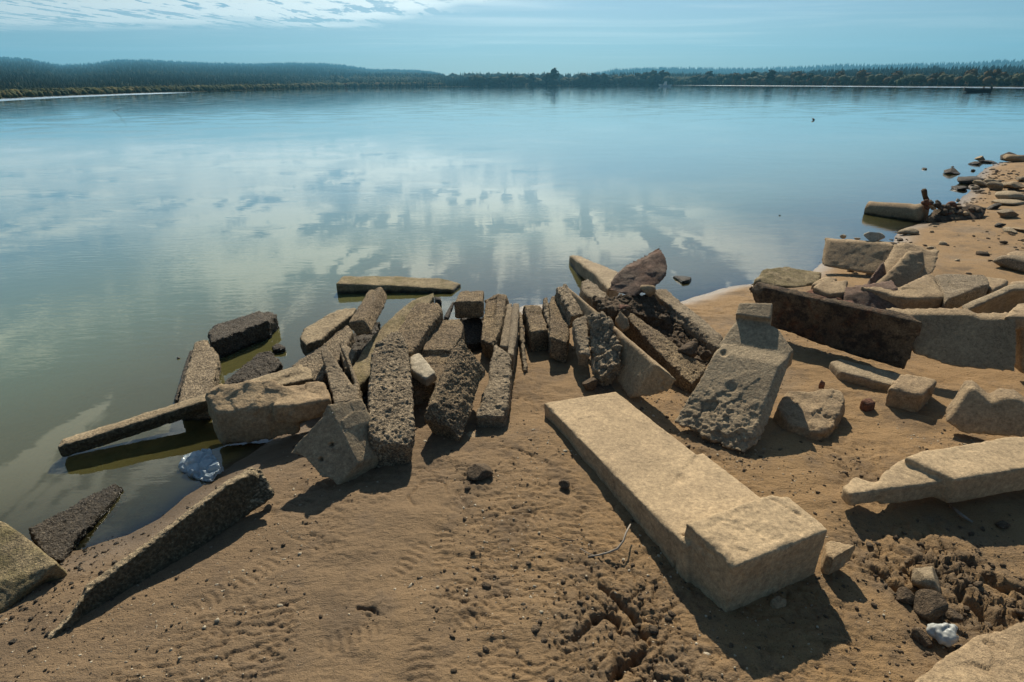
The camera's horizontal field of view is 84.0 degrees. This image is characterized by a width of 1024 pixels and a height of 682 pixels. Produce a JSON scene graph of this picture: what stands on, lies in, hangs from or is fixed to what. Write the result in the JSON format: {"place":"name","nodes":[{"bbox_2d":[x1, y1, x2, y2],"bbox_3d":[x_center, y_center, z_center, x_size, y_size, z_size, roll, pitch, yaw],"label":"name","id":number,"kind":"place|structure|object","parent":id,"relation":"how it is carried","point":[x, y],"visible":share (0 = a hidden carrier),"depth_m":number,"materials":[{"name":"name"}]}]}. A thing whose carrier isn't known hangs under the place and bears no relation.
{"place":"outdoors","nodes":[
{"label":"outdoors","id":0,"kind":"place"},
{"bbox_2d":[292,325,353,366],"bbox_3d":[-1.393,0.151,4.199,0.353,0.223,0.926,0,24,0],"label":"stone slab","id":1,"kind":"object","parent":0,"point":[344,336],"depth_m":4.30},
{"bbox_2d":[295,343,328,387],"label":"stone slab","id":2,"kind":"object","parent":1,"relation":"on","point":[313,362],"depth_m":3.85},
{"bbox_2d":[300,308,356,355],"bbox_3d":[-1.490,-0.073,4.532,0.298,0.183,0.680,7,25,15],"label":"stone slab","id":3,"kind":"object","parent":1,"relation":"on","point":[319,333],"depth_m":4.44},
{"bbox_2d":[412,319,464,401],"bbox_3d":[-0.491,0.116,3.915,0.248,0.252,0.840,2,24,5],"label":"stone block","id":4,"kind":"object","parent":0,"point":[444,339],"depth_m":3.84,"materials":[{"name":"stone"}]},
{"bbox_2d":[398,303,443,373],"bbox_3d":[-0.672,-0.036,4.041,0.250,0.256,0.737,4,25,9],"label":"stone block","id":5,"kind":"object","parent":4,"relation":"on","point":[419,325],"depth_m":4.02,"materials":[{"name":"stone"}]},
{"bbox_2d":[410,353,436,385],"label":"rock","id":6,"kind":"object","parent":4,"relation":"on","point":[422,371],"visible":0.98,"depth_m":3.53,"materials":[{"name":"white stone"}]},
{"bbox_2d":[0,332,986,681],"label":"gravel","id":7,"kind":"structure","parent":0,"point":[444,569],"depth_m":2.28,"materials":[{"name":"gravel"}]},
{"bbox_2d":[481,294,508,359],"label":"stone beam","id":8,"kind":"structure","parent":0,"point":[494,315],"depth_m":4.33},
{"bbox_2d":[0,60,1023,681],"bbox_3d":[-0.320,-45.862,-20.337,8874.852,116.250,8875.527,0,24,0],"label":"ground","id":9,"kind":"structure","parent":0,"point":[404,516],"depth_m":2.55,"materials":[{"name":"sand"}]},
{"bbox_2d":[0,521,67,612],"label":"corner block","id":10,"kind":"object","parent":9,"relation":"on","point":[27,566],"depth_m":2.38,"materials":[{"name":"stone"}]},
{"bbox_2d":[28,484,126,562],"bbox_3d":[-2.143,0.900,2.794,0.297,0.132,0.574,0,24,0],"label":"pebbly slab","id":11,"kind":"object","parent":9,"relation":"on","point":[59,537],"depth_m":2.74,"materials":[{"name":"black stone"}]},
{"bbox_2d":[0,506,189,679],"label":"gravel","id":12,"kind":"structure","parent":9,"relation":"on","point":[14,640],"depth_m":2.34,"materials":[{"name":"gravel"}]},
{"bbox_2d":[47,468,274,638],"bbox_3d":[-1.489,0.863,2.462,0.243,0.275,0.954,19,31,36],"label":"long stone","id":13,"kind":"object","parent":9,"relation":"on","point":[228,503],"visible":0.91,"depth_m":2.46,"materials":[{"name":"stone"}]},
{"bbox_2d":[174,350,191,403],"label":"stone beam","id":14,"kind":"structure","parent":9,"relation":"on","point":[177,397],"depth_m":4.05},
{"bbox_2d":[58,364,313,456],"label":"stone beam","id":15,"kind":"structure","parent":9,"relation":"on","point":[299,374],"depth_m":3.42,"materials":[{"name":"stone"}]},
{"bbox_2d":[178,340,220,420],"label":"stone beam","id":16,"kind":"structure","parent":9,"relation":"on","point":[202,374],"depth_m":3.98,"materials":[{"name":"stone"}]},
{"bbox_2d":[0,82,423,98],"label":"forest","id":17,"kind":"object","parent":9,"relation":"on","point":[34,92],"visible":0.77,"depth_m":222.32,"materials":[{"name":"green plant"}]},
{"bbox_2d":[0,56,443,97],"bbox_3d":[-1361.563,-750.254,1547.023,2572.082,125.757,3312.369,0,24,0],"label":"forest","id":18,"kind":"object","parent":9,"relation":"on","point":[144,72],"visible":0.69,"depth_m":732.10,"materials":[{"name":"green plant"}]},
{"bbox_2d":[207,311,278,361],"bbox_3d":[-2.249,-0.062,4.753,0.313,0.215,0.713,14,28,29],"label":"stone block","id":19,"kind":"object","parent":9,"relation":"on","point":[232,338],"depth_m":4.64,"materials":[{"name":"stone"}]},
{"bbox_2d":[223,351,282,384],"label":"stone block","id":20,"kind":"object","parent":9,"relation":"on","point":[259,364],"depth_m":4.12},
{"bbox_2d":[205,380,331,444],"bbox_3d":[-1.438,0.418,3.394,0.721,0.325,0.277,-5,25,-10],"label":"stone block","id":21,"kind":"object","parent":9,"relation":"on","point":[248,411],"visible":0.97,"depth_m":3.33,"materials":[{"name":"stone"}]},
{"bbox_2d":[291,398,377,486],"bbox_3d":[-0.878,0.526,2.930,0.266,0.389,0.429,18,30,35],"label":"stepped block","id":22,"kind":"object","parent":9,"relation":"on","point":[334,444],"depth_m":2.88,"materials":[{"name":"grey stone"}]},
{"bbox_2d":[321,343,362,403],"bbox_3d":[-1.090,0.238,3.652,0.190,0.240,0.716,-11,26,-21],"label":"stone block","id":23,"kind":"object","parent":9,"relation":"on","point":[343,389],"depth_m":3.54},
{"bbox_2d":[340,345,356,378],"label":"stone block","id":24,"kind":"object","parent":9,"relation":"on","point":[352,355],"depth_m":4.02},
{"bbox_2d":[327,321,380,400],"bbox_3d":[-1.175,0.191,4.287,0.309,0.249,1.347,0,24,0],"label":"rubble","id":25,"kind":"object","parent":9,"relation":"on","point":[360,344],"visible":0.11,"depth_m":4.48,"materials":[{"name":"black stone"}]},
{"bbox_2d":[367,331,414,467],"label":"stone beam","id":26,"kind":"structure","parent":9,"relation":"on","point":[391,429],"depth_m":3.15,"materials":[{"name":"stone"}]},
{"bbox_2d":[336,276,460,303],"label":"stone beam","id":27,"kind":"structure","parent":9,"relation":"on","point":[400,289],"depth_m":5.86,"materials":[{"name":"stone"}]},
{"bbox_2d":[413,391,428,404],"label":"stone block","id":28,"kind":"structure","parent":9,"relation":"on","point":[418,396],"depth_m":3.58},
{"bbox_2d":[351,314,524,410],"bbox_3d":[-0.452,0.191,4.334,0.981,0.324,2.096,10,26,22],"label":"rubble","id":29,"kind":"object","parent":9,"relation":"on","point":[365,398],"visible":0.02,"depth_m":3.67,"materials":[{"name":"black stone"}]},
{"bbox_2d":[351,293,433,393],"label":"stone beam","id":30,"kind":"structure","parent":29,"relation":"on","point":[361,366],"depth_m":4.12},
{"bbox_2d":[349,287,387,335],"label":"stone block","id":31,"kind":"object","parent":30,"relation":"on","point":[364,319],"depth_m":4.14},
{"bbox_2d":[424,339,484,440],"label":"stone beam","id":32,"kind":"structure","parent":9,"relation":"on","point":[448,410],"depth_m":3.29,"materials":[{"name":"stone"}]},
{"bbox_2d":[462,318,482,351],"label":"stone block","id":33,"kind":"object","parent":9,"relation":"on","point":[473,330],"depth_m":4.44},
{"bbox_2d":[454,291,483,317],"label":"stone block","id":34,"kind":"object","parent":33,"relation":"on","point":[468,304],"depth_m":4.50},
{"bbox_2d":[466,463,492,479],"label":"clod","id":35,"kind":"object","parent":9,"relation":"on","point":[478,471],"visible":1,"depth_m":2.87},
{"bbox_2d":[476,345,512,427],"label":"stone beam","id":36,"kind":"structure","parent":9,"relation":"on","point":[493,409],"depth_m":3.46,"materials":[{"name":"stone"}]},
{"bbox_2d":[500,303,518,372],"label":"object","id":37,"kind":"object","parent":9,"relation":"on","point":[509,339],"visible":0.86,"depth_m":4.19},
{"bbox_2d":[519,312,527,372],"bbox_3d":[0.078,0.017,4.320,0.048,0.181,0.883,-1,24,-1],"label":"thin post","id":38,"kind":"object","parent":9,"relation":"on","point":[524,364],"visible":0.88,"depth_m":4.22,"materials":[{"name":"stone"}]},
{"bbox_2d":[328,70,721,86],"bbox_3d":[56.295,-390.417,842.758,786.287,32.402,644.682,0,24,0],"label":"forest","id":39,"kind":"object","parent":9,"relation":"on","point":[452,79],"visible":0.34,"depth_m":808.80,"materials":[{"name":"green plant"}]},
{"bbox_2d":[522,305,547,351],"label":"stone block","id":40,"kind":"object","parent":9,"relation":"on","point":[536,330],"depth_m":4.30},
{"bbox_2d":[542,297,549,352],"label":"stone block","id":41,"kind":"object","parent":9,"relation":"on","point":[545,310],"depth_m":4.46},
{"bbox_2d":[541,68,558,84],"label":"leafy tree","id":42,"kind":"object","parent":9,"relation":"on","point":[552,76],"visible":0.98,"depth_m":593.46,"materials":[{"name":"green plant"}]},
{"bbox_2d":[548,296,569,362],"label":"stone block","id":43,"kind":"object","parent":9,"relation":"on","point":[559,332],"depth_m":4.11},
{"bbox_2d":[555,284,582,327],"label":"stone block","id":44,"kind":"object","parent":43,"relation":"on","point":[565,300],"depth_m":4.35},
{"bbox_2d":[572,316,590,366],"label":"stone block","id":45,"kind":"object","parent":9,"relation":"on","point":[580,329],"depth_m":3.90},
{"bbox_2d":[582,377,597,389],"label":"clod","id":46,"kind":"object","parent":9,"relation":"on","point":[590,383],"visible":1,"depth_m":3.65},
{"bbox_2d":[579,279,606,310],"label":"stone block","id":47,"kind":"object","parent":9,"relation":"on","point":[589,290],"depth_m":4.76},
{"bbox_2d":[586,73,618,84],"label":"leafy tree","id":48,"kind":"object","parent":9,"relation":"on","point":[604,80],"visible":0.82,"depth_m":594.30,"materials":[{"name":"green plant"}]},
{"bbox_2d":[593,384,614,394],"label":"stone slab","id":49,"kind":"structure","parent":9,"relation":"on","point":[599,389],"depth_m":3.65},
{"bbox_2d":[587,311,622,385],"bbox_3d":[0.627,0.053,3.821,0.214,0.376,0.512,0,24,0],"label":"stone block","id":50,"kind":"object","parent":49,"relation":"on","point":[605,352],"depth_m":3.76,"materials":[{"name":"stone"}]},
{"bbox_2d":[568,288,675,397],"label":"long beam","id":51,"kind":"structure","parent":9,"relation":"on","point":[643,373],"depth_m":3.54,"materials":[{"name":"stone"}]},
{"bbox_2d":[592,295,630,318],"bbox_3d":[0.706,-0.244,4.162,0.197,0.119,0.338,-14,28,-28],"label":"brick chunk","id":52,"kind":"object","parent":51,"relation":"on","point":[608,306],"visible":0.82,"depth_m":4.11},
{"bbox_2d":[615,311,628,331],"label":"rock","id":53,"kind":"object","parent":51,"relation":"on","point":[621,322],"visible":0.94,"depth_m":3.98,"materials":[{"name":"stone"}]},
{"bbox_2d":[612,294,671,339],"bbox_3d":[0.979,-0.148,4.482,0.581,0.389,0.400,-9,26,-18],"label":"rubble","id":54,"kind":"object","parent":9,"relation":"on","point":[648,310],"visible":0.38,"depth_m":4.42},
{"bbox_2d":[609,248,666,295],"bbox_3d":[1.070,-0.561,4.659,0.652,0.287,0.334,-14,28,-28],"label":"shell stone","id":55,"kind":"object","parent":54,"relation":"on","point":[630,279],"visible":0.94,"depth_m":4.63,"materials":[{"name":"stone"}]},
{"bbox_2d":[640,285,655,296],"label":"rock","id":56,"kind":"object","parent":54,"relation":"on","point":[649,290],"visible":1,"depth_m":4.47,"materials":[{"name":"stone"}]},
{"bbox_2d":[625,313,705,392],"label":"stone beam","id":57,"kind":"structure","parent":9,"relation":"on","point":[682,369],"depth_m":3.86,"materials":[{"name":"stone"}]},
{"bbox_2d":[678,341,697,357],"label":"clod","id":58,"kind":"object","parent":57,"relation":"on","point":[689,349],"visible":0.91,"depth_m":3.82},
{"bbox_2d":[652,310,712,365],"bbox_3d":[1.240,-0.002,4.381,0.361,0.311,0.901,-14,28,-28],"label":"mud heap","id":59,"kind":"object","parent":9,"relation":"on","point":[677,335],"visible":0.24,"depth_m":4.28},
{"bbox_2d":[544,392,826,611],"bbox_3d":[0.734,0.611,2.829,0.565,0.347,1.576,-9,26,-19],"label":"long slab","id":60,"kind":"object","parent":9,"relation":"on","point":[722,538],"depth_m":2.42,"materials":[{"name":"stone"}]},
{"bbox_2d":[653,289,722,354],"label":"stone beam","id":61,"kind":"structure","parent":9,"relation":"on","point":[701,330],"depth_m":4.36,"materials":[{"name":"stone"}]},
{"bbox_2d":[675,303,792,451],"bbox_3d":[1.366,0.154,3.308,0.437,0.555,0.936,18,30,35],"label":"monument stone","id":62,"kind":"object","parent":9,"relation":"on","point":[729,403],"visible":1,"depth_m":3.24,"materials":[{"name":"stone"}]},
{"bbox_2d":[731,71,766,84],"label":"leafy tree","id":63,"kind":"object","parent":9,"relation":"on","point":[745,76],"visible":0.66,"depth_m":424.92,"materials":[{"name":"green plant"}]},
{"bbox_2d":[769,596,786,608],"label":"rock","id":64,"kind":"object","parent":9,"relation":"on","point":[776,602],"visible":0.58,"depth_m":2.13,"materials":[{"name":"stone"}]},
{"bbox_2d":[753,267,820,287],"bbox_3d":[2.844,-0.575,5.886,0.787,0.279,0.435,0,24,0],"label":"boulder","id":65,"kind":"object","parent":9,"relation":"on","point":[786,277],"visible":0.44,"depth_m":5.82,"materials":[{"name":"stone"}]},
{"bbox_2d":[588,59,1023,85],"bbox_3d":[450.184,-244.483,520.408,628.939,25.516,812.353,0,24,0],"label":"forest","id":66,"kind":"object","parent":9,"relation":"on","point":[851,73],"visible":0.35,"depth_m":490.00,"materials":[{"name":"green plant"}]},
{"bbox_2d":[773,389,844,439],"bbox_3d":[1.736,0.450,3.336,0.321,0.258,0.473,19,31,36],"label":"boulder","id":67,"kind":"object","parent":9,"relation":"on","point":[817,415],"visible":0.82,"depth_m":3.25,"materials":[{"name":"stone"}]},
{"bbox_2d":[807,289,841,299],"bbox_3d":[2.617,-0.361,4.793,0.149,0.096,0.279,-12,27,-24],"label":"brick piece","id":68,"kind":"object","parent":9,"relation":"on","point":[833,297],"visible":0.21,"depth_m":4.75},
{"bbox_2d":[812,280,847,298],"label":"rock","id":69,"kind":"object","parent":68,"relation":"on","point":[829,288],"visible":0.76,"depth_m":4.82,"materials":[{"name":"stone"}]},
{"bbox_2d":[749,282,922,368],"bbox_3d":[2.273,-0.156,4.160,0.081,0.374,1.208,-19,30,-36],"label":"stone slab","id":70,"kind":"object","parent":9,"relation":"on","point":[888,336],"depth_m":4.03,"materials":[{"name":"stone"}]},
{"bbox_2d":[820,541,855,574],"bbox_3d":[1.283,0.855,2.272,0.114,0.131,0.086,-12,27,-24],"label":"shard","id":71,"kind":"object","parent":9,"relation":"on","point":[836,556],"visible":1,"depth_m":2.24,"materials":[{"name":"stone"}]},
{"bbox_2d":[855,69,872,84],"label":"leafy tree","id":72,"kind":"object","parent":9,"relation":"on","point":[862,75],"visible":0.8,"depth_m":290.25,"materials":[{"name":"green plant"}]},
{"bbox_2d":[829,359,900,391],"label":"stone slab","id":73,"kind":"object","parent":9,"relation":"on","point":[863,375],"depth_m":3.72,"materials":[{"name":"stone"}]},
{"bbox_2d":[859,398,874,411],"bbox_3d":[2.142,0.391,3.428,0.072,0.083,0.054,-7,25,-14],"label":"brick piece","id":74,"kind":"object","parent":9,"relation":"on","point":[867,404],"visible":1,"depth_m":3.41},
{"bbox_2d":[842,280,900,309],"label":"stone slab","id":75,"kind":"object","parent":9,"relation":"on","point":[856,294],"depth_m":4.68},
{"bbox_2d":[882,71,903,85],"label":"leafy tree","id":76,"kind":"object","parent":9,"relation":"on","point":[895,76],"visible":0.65,"depth_m":261.59,"materials":[{"name":"green plant"}]},
{"bbox_2d":[864,201,928,222],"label":"stone block","id":77,"kind":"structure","parent":9,"relation":"on","point":[910,212],"depth_m":8.82,"materials":[{"name":"stone"}]},
{"bbox_2d":[861,274,943,308],"bbox_3d":[3.314,-0.384,4.697,0.746,0.187,0.370,-8,25,-16],"label":"stone slab","id":78,"kind":"object","parent":9,"relation":"on","point":[924,292],"depth_m":4.60,"materials":[{"name":"stone"}]},
{"bbox_2d":[895,586,914,605],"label":"clod","id":79,"kind":"object","parent":9,"relation":"on","point":[905,595],"visible":0.98,"depth_m":2.13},
{"bbox_2d":[885,374,936,412],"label":"stone block","id":80,"kind":"object","parent":9,"relation":"on","point":[910,393],"depth_m":3.41,"materials":[{"name":"stone"}]},
{"bbox_2d":[908,73,931,83],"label":"leafy tree","id":81,"kind":"object","parent":9,"relation":"on","point":[918,78],"visible":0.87,"depth_m":242.18,"materials":[{"name":"green plant"}]},
{"bbox_2d":[911,627,933,647],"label":"clod","id":82,"kind":"object","parent":9,"relation":"on","point":[920,636],"visible":1,"depth_m":1.98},
{"bbox_2d":[911,566,940,592],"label":"rock","id":83,"kind":"object","parent":9,"relation":"on","point":[924,578],"visible":0.87,"depth_m":2.17,"materials":[{"name":"grey stone"}]},
{"bbox_2d":[913,589,948,622],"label":"clod","id":84,"kind":"object","parent":9,"relation":"on","point":[930,606],"visible":0.99,"depth_m":2.06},
{"bbox_2d":[841,437,1023,504],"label":"broken slab","id":85,"kind":"object","parent":9,"relation":"on","point":[954,474],"depth_m":2.58,"materials":[{"name":"stone"}]},
{"bbox_2d":[926,623,958,646],"bbox_3d":[1.496,1.011,1.979,0.093,0.064,0.093,13,28,28],"label":"plastic bag","id":86,"kind":"object","parent":9,"relation":"on","point":[945,634],"visible":1,"depth_m":1.96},
{"bbox_2d":[938,73,956,84],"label":"leafy tree","id":87,"kind":"object","parent":9,"relation":"on","point":[945,77],"visible":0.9,"depth_m":228.20,"materials":[{"name":"green plant"}]},
{"bbox_2d":[886,307,1016,370],"bbox_3d":[2.861,-0.047,3.739,0.720,0.317,0.302,13,28,27],"label":"stone slab","id":88,"kind":"object","parent":9,"relation":"on","point":[963,338],"depth_m":3.66,"materials":[{"name":"stone"}]},
{"bbox_2d":[945,607,963,622],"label":"clod","id":89,"kind":"object","parent":9,"relation":"on","point":[952,615],"visible":0.84,"depth_m":2.05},
{"bbox_2d":[924,206,985,222],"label":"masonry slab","id":90,"kind":"object","parent":9,"relation":"on","point":[934,216],"depth_m":8.45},
{"bbox_2d":[935,274,988,308],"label":"stone slab","id":91,"kind":"object","parent":9,"relation":"on","point":[958,290],"depth_m":4.72,"materials":[{"name":"stone"}]},
{"bbox_2d":[915,622,1023,681],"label":"stone slab","id":92,"kind":"object","parent":9,"relation":"on","point":[996,656],"depth_m":1.85,"materials":[{"name":"stone"}]},
{"bbox_2d":[961,72,985,85],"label":"leafy tree","id":93,"kind":"object","parent":9,"relation":"on","point":[969,77],"visible":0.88,"depth_m":214.91,"materials":[{"name":"green plant"}]},
{"bbox_2d":[945,380,1023,436],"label":"notched slab","id":94,"kind":"object","parent":9,"relation":"on","point":[974,407],"depth_m":3.10,"materials":[{"name":"stone"}]},
{"bbox_2d":[982,68,1009,85],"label":"leafy tree","id":95,"kind":"object","parent":9,"relation":"on","point":[988,79],"visible":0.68,"depth_m":207.02,"materials":[{"name":"green plant"}]},
{"bbox_2d":[986,277,1007,294],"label":"stone block","id":96,"kind":"object","parent":9,"relation":"on","point":[995,284],"depth_m":4.89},
{"bbox_2d":[997,209,1018,217],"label":"rock","id":97,"kind":"object","parent":9,"relation":"on","point":[1006,213],"visible":1,"depth_m":8.36,"materials":[{"name":"stone"}]},
{"bbox_2d":[993,255,1023,272],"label":"rock","id":98,"kind":"object","parent":9,"relation":"on","point":[1014,262],"visible":0.98,"depth_m":5.89,"materials":[{"name":"stone"}]},
{"bbox_2d":[993,199,1023,204],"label":"rock","id":99,"kind":"object","parent":9,"relation":"on","point":[1010,201],"visible":0.98,"depth_m":9.21,"materials":[{"name":"grey stone"}]},
{"bbox_2d":[995,191,1023,198],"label":"rock","id":100,"kind":"object","parent":9,"relation":"on","point":[1006,194],"visible":0.91,"depth_m":9.66,"materials":[{"name":"grey stone"}]},
{"bbox_2d":[1003,154,1023,161],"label":"rock","id":101,"kind":"object","parent":9,"relation":"on","point":[1013,158],"visible":0.94,"depth_m":14.35,"materials":[{"name":"stone"}]},
{"bbox_2d":[1012,309,1023,373],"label":"stone slab","id":102,"kind":"object","parent":9,"relation":"on","point":[1019,362],"depth_m":3.66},
{"bbox_2d":[1004,303,1023,329],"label":"stone block","id":103,"kind":"object","parent":102,"relation":"on","point":[1019,318],"depth_m":3.59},
{"bbox_2d":[0,85,1023,402],"bbox_3d":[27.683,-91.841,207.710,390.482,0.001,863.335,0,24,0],"label":"lake water","id":104,"kind":"structure","parent":0,"point":[136,223],"depth_m":12.88,"materials":[{"name":"liquid"}]},
{"bbox_2d":[178,448,220,481],"bbox_3d":[-1.718,0.685,3.161,0.320,0.104,0.160,12,27,25],"label":"plastic sheet","id":105,"kind":"object","parent":104,"relation":"on","point":[203,464],"visible":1,"depth_m":3.15,"materials":[{"name":"grey"}]},
{"bbox_2d":[272,343,286,358],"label":"rock","id":106,"kind":"object","parent":104,"relation":"in","point":[279,351],"visible":0.95,"depth_m":4.56,"materials":[{"name":"black stone"}]},
{"bbox_2d":[957,176,984,183],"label":"rock","id":107,"kind":"object","parent":104,"relation":"on","point":[966,180],"visible":0.81,"depth_m":11.80,"materials":[{"name":"black stone"}]},
{"bbox_2d":[0,0,1023,75],"label":"sky","id":108,"kind":"structure","parent":0,"point":[447,37],"materials":[{"name":"blue"}]},
{"bbox_2d":[569,255,618,296],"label":"stone beam","id":109,"kind":"structure","parent":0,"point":[601,276],"depth_m":5.79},
{"bbox_2d":[351,431,1023,681],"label":"gravel","id":110,"kind":"structure","parent":0,"point":[536,628],"depth_m":2.15,"materials":[{"name":"gravel"}]},
{"bbox_2d":[822,238,893,273],"bbox_3d":[3.748,-0.913,6.076,0.852,0.278,0.415,18,30,35],"label":"stone block","id":111,"kind":"object","parent":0,"point":[867,257],"depth_m":6.07,"materials":[{"name":"stone"}]},
{"bbox_2d":[864,232,884,240],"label":"pebble","id":112,"kind":"object","parent":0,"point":[873,236],"visible":0.91,"depth_m":6.12,"materials":[{"name":"white stone"}]},
{"bbox_2d":[751,162,1023,336],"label":"gravel","id":113,"kind":"structure","parent":0,"point":[982,253],"depth_m":7.68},
{"bbox_2d":[875,242,939,286],"bbox_3d":[3.865,-0.726,5.561,0.425,0.292,1.003,20,32,38],"label":"stone slab","id":114,"kind":"object","parent":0,"point":[905,263],"depth_m":5.50,"materials":[{"name":"stone"}]},
{"bbox_2d":[867,262,885,283],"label":"wedge stone","id":115,"kind":"object","parent":114,"relation":"on","point":[879,272],"visible":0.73,"depth_m":5.48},
{"bbox_2d":[962,284,1023,312],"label":"stone slab","id":116,"kind":"object","parent":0,"point":[1008,298],"depth_m":4.20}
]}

